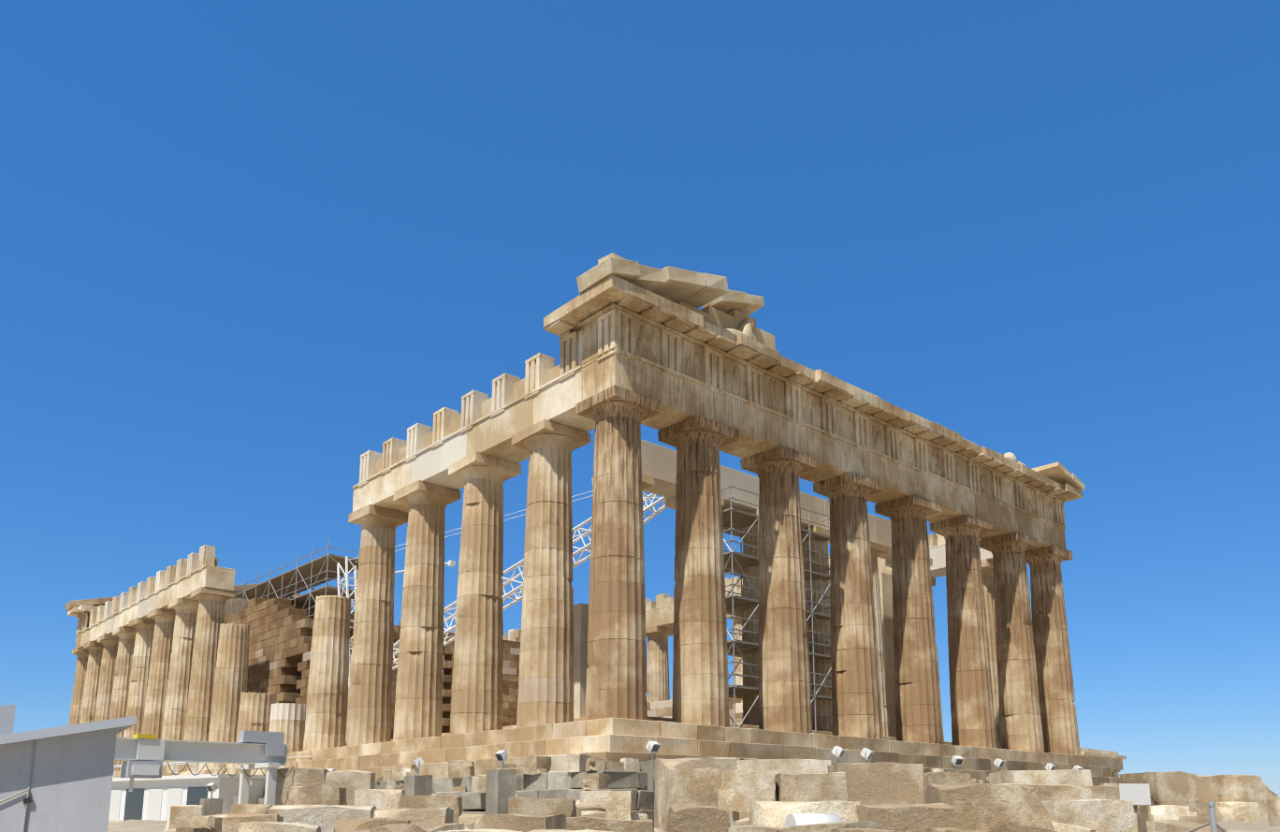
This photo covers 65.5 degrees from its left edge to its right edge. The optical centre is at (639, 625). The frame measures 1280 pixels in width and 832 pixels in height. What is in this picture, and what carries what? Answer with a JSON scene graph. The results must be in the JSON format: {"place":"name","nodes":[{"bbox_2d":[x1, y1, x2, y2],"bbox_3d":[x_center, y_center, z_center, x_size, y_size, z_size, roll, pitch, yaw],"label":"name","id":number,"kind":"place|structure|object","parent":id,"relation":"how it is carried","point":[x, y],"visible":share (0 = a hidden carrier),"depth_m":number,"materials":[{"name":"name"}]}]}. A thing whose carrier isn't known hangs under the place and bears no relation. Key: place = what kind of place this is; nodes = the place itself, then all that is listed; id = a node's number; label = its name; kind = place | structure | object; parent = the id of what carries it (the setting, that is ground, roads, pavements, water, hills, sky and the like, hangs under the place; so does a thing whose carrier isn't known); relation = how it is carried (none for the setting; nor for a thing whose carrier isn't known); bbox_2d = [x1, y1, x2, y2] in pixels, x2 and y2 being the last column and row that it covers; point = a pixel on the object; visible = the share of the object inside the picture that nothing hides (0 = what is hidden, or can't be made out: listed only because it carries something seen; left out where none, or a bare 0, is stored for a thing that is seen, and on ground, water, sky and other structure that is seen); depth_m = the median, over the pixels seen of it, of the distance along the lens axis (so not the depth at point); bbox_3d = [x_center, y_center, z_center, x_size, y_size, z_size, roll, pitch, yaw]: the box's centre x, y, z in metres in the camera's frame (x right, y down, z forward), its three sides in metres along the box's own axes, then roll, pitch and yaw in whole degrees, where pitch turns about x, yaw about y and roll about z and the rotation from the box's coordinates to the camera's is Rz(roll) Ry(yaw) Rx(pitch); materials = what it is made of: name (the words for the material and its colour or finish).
{"place":"outdoors","nodes":[
{"label":"outdoors","id":0,"kind":"place"},
{"bbox_2d":[64,582,399,645],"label":"pediment","id":1,"kind":"structure","parent":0,"point":[96,602],"depth_m":89.68,"materials":[{"name":"stone"}]},
{"bbox_2d":[0,0,1279,798],"label":"sky","id":2,"kind":"structure","parent":0,"point":[248,248],"materials":[{"name":"blue"}]},
{"bbox_2d":[107,816,1279,831],"bbox_3d":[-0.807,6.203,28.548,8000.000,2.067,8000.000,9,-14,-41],"label":"ground","id":3,"kind":"structure","parent":0,"point":[1261,824],"depth_m":30.93,"materials":[{"name":"beige stone"}]},
{"bbox_2d":[0,703,136,831],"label":"works shed","id":4,"kind":"structure","parent":3,"relation":"on","point":[56,778],"depth_m":13.33,"materials":[{"name":"grey paint"}]},
{"bbox_2d":[13,729,293,804],"bbox_3d":[-12.097,4.370,23.879,7.432,3.932,2.100,9,-14,-41],"label":"gantry crane","id":5,"kind":"object","parent":3,"relation":"on","point":[145,755],"visible":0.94,"depth_m":25.09,"materials":[{"name":"white paint"}]},
{"bbox_2d":[108,756,311,820],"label":"site office","id":6,"kind":"structure","parent":3,"relation":"on","point":[155,799],"depth_m":43.00,"materials":[{"name":"white paint"}]},
{"bbox_2d":[258,770,978,827],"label":"stone blocks","id":7,"kind":"structure","parent":3,"relation":"on","point":[559,784],"depth_m":27.09,"materials":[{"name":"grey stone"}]},
{"bbox_2d":[114,717,1120,785],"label":"temple steps","id":8,"kind":"structure","parent":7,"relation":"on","point":[612,739],"depth_m":34.25,"materials":[{"name":"stone"}]},
{"bbox_2d":[68,647,88,725],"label":"column","id":9,"kind":"structure","parent":8,"relation":"on","point":[82,656],"depth_m":80.85,"materials":[{"name":"stone"}]},
{"bbox_2d":[79,640,103,723],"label":"column","id":10,"kind":"structure","parent":8,"relation":"on","point":[94,648],"depth_m":78.14,"materials":[{"name":"stone"}]},
{"bbox_2d":[93,633,118,721],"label":"column","id":11,"kind":"structure","parent":8,"relation":"on","point":[110,645],"depth_m":74.98,"materials":[{"name":"stone"}]},
{"bbox_2d":[109,625,136,770],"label":"column","id":12,"kind":"structure","parent":8,"relation":"on","point":[123,672],"depth_m":71.78,"materials":[{"name":"stone"}]},
{"bbox_2d":[119,617,155,770],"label":"column","id":13,"kind":"structure","parent":8,"relation":"on","point":[140,667],"depth_m":68.57,"materials":[{"name":"stone"}]},
{"bbox_2d":[142,608,175,739],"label":"column","id":14,"kind":"structure","parent":8,"relation":"on","point":[158,672],"depth_m":65.36,"materials":[{"name":"stone"}]},
{"bbox_2d":[161,597,198,765],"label":"column","id":15,"kind":"structure","parent":8,"relation":"on","point":[179,675],"depth_m":62.15,"materials":[{"name":"stone"}]},
{"bbox_2d":[183,586,234,741],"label":"column","id":16,"kind":"structure","parent":8,"relation":"on","point":[210,612],"depth_m":59.02,"materials":[{"name":"stone"}]},
{"bbox_2d":[208,623,249,741],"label":"column","id":17,"kind":"structure","parent":8,"relation":"on","point":[231,675],"depth_m":55.57,"materials":[{"name":"stone"}]},
{"bbox_2d":[235,691,276,741],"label":"column","id":18,"kind":"structure","parent":8,"relation":"on","point":[254,711],"depth_m":51.97,"materials":[{"name":"stone"}]},
{"bbox_2d":[268,702,306,752],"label":"column","id":19,"kind":"structure","parent":8,"relation":"on","point":[288,720],"depth_m":48.65,"materials":[{"name":"stone"}]},
{"bbox_2d":[303,595,350,750],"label":"column","id":20,"kind":"structure","parent":8,"relation":"on","point":[327,706],"depth_m":45.95,"materials":[{"name":"stone"}]},
{"bbox_2d":[345,504,408,745],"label":"column","id":21,"kind":"structure","parent":8,"relation":"on","point":[369,708],"depth_m":43.11,"materials":[{"name":"stone"}]},
{"bbox_2d":[392,480,460,741],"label":"column","id":22,"kind":"structure","parent":8,"relation":"on","point":[418,708],"depth_m":39.95,"materials":[{"name":"stone"}]},
{"bbox_2d":[448,450,521,734],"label":"column","id":23,"kind":"structure","parent":8,"relation":"on","point":[476,703],"depth_m":36.80,"materials":[{"name":"stone"}]},
{"bbox_2d":[510,419,591,727],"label":"column","id":24,"kind":"structure","parent":8,"relation":"on","point":[545,685],"depth_m":33.62,"materials":[{"name":"stone"}]},
{"bbox_2d":[75,305,615,647],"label":"entablature","id":25,"kind":"structure","parent":24,"relation":"on","point":[544,388],"depth_m":39.45,"materials":[{"name":"stone"}]},
{"bbox_2d":[575,384,661,720],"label":"column","id":26,"kind":"structure","parent":8,"relation":"on","point":[616,687],"depth_m":30.90,"materials":[{"name":"stone"}]},
{"bbox_2d":[346,715,952,745],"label":"cella platform floor","id":27,"kind":"structure","parent":8,"relation":"on","point":[731,725],"depth_m":40.37,"materials":[{"name":"stone"}]},
{"bbox_2d":[229,538,359,693],"bbox_3d":[-23.099,2.357,66.273,3.350,12.899,16.300,9,-14,-41],"label":"scaffold","id":28,"kind":"object","parent":27,"relation":"on","point":[311,574],"depth_m":64.96,"materials":[{"name":"silver metal"}]},
{"bbox_2d":[224,596,741,739],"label":"cella walls","id":29,"kind":"structure","parent":27,"relation":"on","point":[281,636],"depth_m":63.39,"materials":[{"name":"beige stone"}]},
{"bbox_2d":[336,490,666,690],"bbox_3d":[-8.424,-0.684,54.620,26.107,14.548,4.475,-6,-12,28],"label":"crane","id":30,"kind":"object","parent":27,"relation":"on","point":[451,562],"visible":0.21,"depth_m":55.48,"materials":[{"name":"white paint"}]},
{"bbox_2d":[591,473,654,489],"bbox_3d":[-0.660,-1.171,38.358,1.776,9.518,1.793,9,-14,-41],"label":"column capital","id":31,"kind":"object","parent":27,"relation":"on","point":[647,480],"depth_m":38.99,"materials":[{"name":"stone"}]},
{"bbox_2d":[664,494,724,509],"bbox_3d":[2.284,-0.696,40.927,1.742,9.531,1.795,9,-14,-41],"label":"column capital","id":32,"kind":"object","parent":27,"relation":"on","point":[670,501],"depth_m":41.67,"materials":[{"name":"stone"}]},
{"bbox_2d":[741,508,758,725],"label":"pronaos column","id":33,"kind":"structure","parent":27,"relation":"on","point":[751,656],"depth_m":42.89,"materials":[{"name":"stone"}]},
{"bbox_2d":[573,439,930,737],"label":"pronaos entablature","id":34,"kind":"structure","parent":27,"relation":"on","point":[659,463],"depth_m":42.86,"materials":[{"name":"stone"}]},
{"bbox_2d":[720,484,832,733],"bbox_3d":[5.463,-0.176,43.705,7.100,10.281,2.900,9,-14,-41],"label":"scaffolding","id":35,"kind":"object","parent":27,"relation":"on","point":[735,521],"visible":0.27,"depth_m":42.93,"materials":[{"name":"silver metal"}]},
{"bbox_2d":[802,525,832,731],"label":"pronaos column","id":36,"kind":"structure","parent":27,"relation":"on","point":[822,666],"depth_m":45.39,"materials":[{"name":"stone"}]},
{"bbox_2d":[870,540,888,736],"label":"column","id":37,"kind":"structure","parent":27,"relation":"on","point":[877,549],"depth_m":48.21,"materials":[{"name":"stone"}]},
{"bbox_2d":[885,558,932,567],"bbox_3d":[14.063,1.229,51.201,1.778,9.531,1.796,9,-14,-41],"label":"column capital","id":38,"kind":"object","parent":27,"relation":"on","point":[888,562],"depth_m":51.95,"materials":[{"name":"stone"}]},
{"bbox_2d":[645,625,673,702],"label":"column","id":39,"kind":"structure","parent":8,"relation":"on","point":[658,675],"depth_m":71.89,"materials":[{"name":"stone"}]},
{"bbox_2d":[657,415,739,727],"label":"column","id":40,"kind":"structure","parent":8,"relation":"on","point":[700,682],"depth_m":33.31,"materials":[{"name":"stone"}]},
{"bbox_2d":[726,612,742,685],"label":"column","id":41,"kind":"structure","parent":8,"relation":"on","point":[737,624],"depth_m":65.65,"materials":[{"name":"stone"}]},
{"bbox_2d":[740,444,816,733],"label":"column","id":42,"kind":"structure","parent":8,"relation":"on","point":[784,692],"depth_m":36.13,"materials":[{"name":"stone"}]},
{"bbox_2d":[564,274,1082,550],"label":"entablature","id":43,"kind":"structure","parent":42,"relation":"on","point":[680,362],"depth_m":37.42,"materials":[{"name":"stone"}]},
{"bbox_2d":[576,252,1084,490],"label":"pediment remains","id":44,"kind":"object","parent":43,"relation":"on","point":[725,308],"visible":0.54,"depth_m":34.53,"materials":[{"name":"stone"}]},
{"bbox_2d":[813,472,883,739],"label":"column","id":45,"kind":"structure","parent":8,"relation":"on","point":[856,707],"depth_m":38.94,"materials":[{"name":"stone"}]},
{"bbox_2d":[874,494,944,743],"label":"column","id":46,"kind":"structure","parent":8,"relation":"on","point":[918,710],"depth_m":41.76,"materials":[{"name":"stone"}]},
{"bbox_2d":[930,577,935,586],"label":"column","id":47,"kind":"structure","parent":8,"relation":"on","point":[933,579],"depth_m":56.96,"materials":[{"name":"stone"}]},
{"bbox_2d":[443,529,1065,660],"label":"entablature","id":48,"kind":"structure","parent":47,"relation":"on","point":[660,611],"depth_m":67.58,"materials":[{"name":"stone"}]},
{"bbox_2d":[929,514,997,748],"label":"column","id":49,"kind":"structure","parent":8,"relation":"on","point":[972,715],"depth_m":44.56,"materials":[{"name":"stone"}]},
{"bbox_2d":[980,559,1001,748],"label":"column","id":50,"kind":"structure","parent":8,"relation":"on","point":[987,569],"depth_m":52.65,"materials":[{"name":"stone"}]},
{"bbox_2d":[978,531,1044,752],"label":"column","id":51,"kind":"structure","parent":8,"relation":"on","point":[1020,721],"depth_m":47.39,"materials":[{"name":"stone"}]},
{"bbox_2d":[1024,544,1080,755],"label":"column","id":52,"kind":"structure","parent":8,"relation":"on","point":[1060,734],"depth_m":49.77,"materials":[{"name":"stone"}]},
{"bbox_2d":[199,740,1083,815],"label":"floodlights","id":53,"kind":"object","parent":3,"relation":"on","point":[500,786],"visible":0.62,"depth_m":27.90,"materials":[{"name":"white paint"}]},
{"bbox_2d":[162,753,1279,831],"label":"stone blocks","id":54,"kind":"structure","parent":3,"relation":"on","point":[718,794],"depth_m":20.68,"materials":[{"name":"beige stone"}]},
{"bbox_2d":[785,813,841,828],"bbox_3d":[1.904,2.363,10.899,0.600,0.600,0.500,2,-11,-10],"label":"white lamp cover","id":55,"kind":"object","parent":54,"relation":"on","point":[797,819],"visible":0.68,"depth_m":10.82,"materials":[{"name":"white paint"}]},
{"bbox_2d":[1079,747,1126,777],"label":"steps","id":56,"kind":"structure","parent":3,"relation":"on","point":[1112,761],"depth_m":113.25,"materials":[{"name":"stone"}]},
{"bbox_2d":[1119,783,1227,831],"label":"rope fence and sign","id":57,"kind":"object","parent":3,"relation":"on","point":[1137,793],"visible":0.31,"depth_m":19.86,"materials":[{"name":"silver metal"}]},
{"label":"column","id":58,"kind":"object","parent":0,"visible":0},
{"bbox_2d":[67,606,399,658],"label":"entablature","id":59,"kind":"structure","parent":58,"relation":"on","point":[72,611],"depth_m":81.71,"materials":[{"name":"stone"}]}
]}

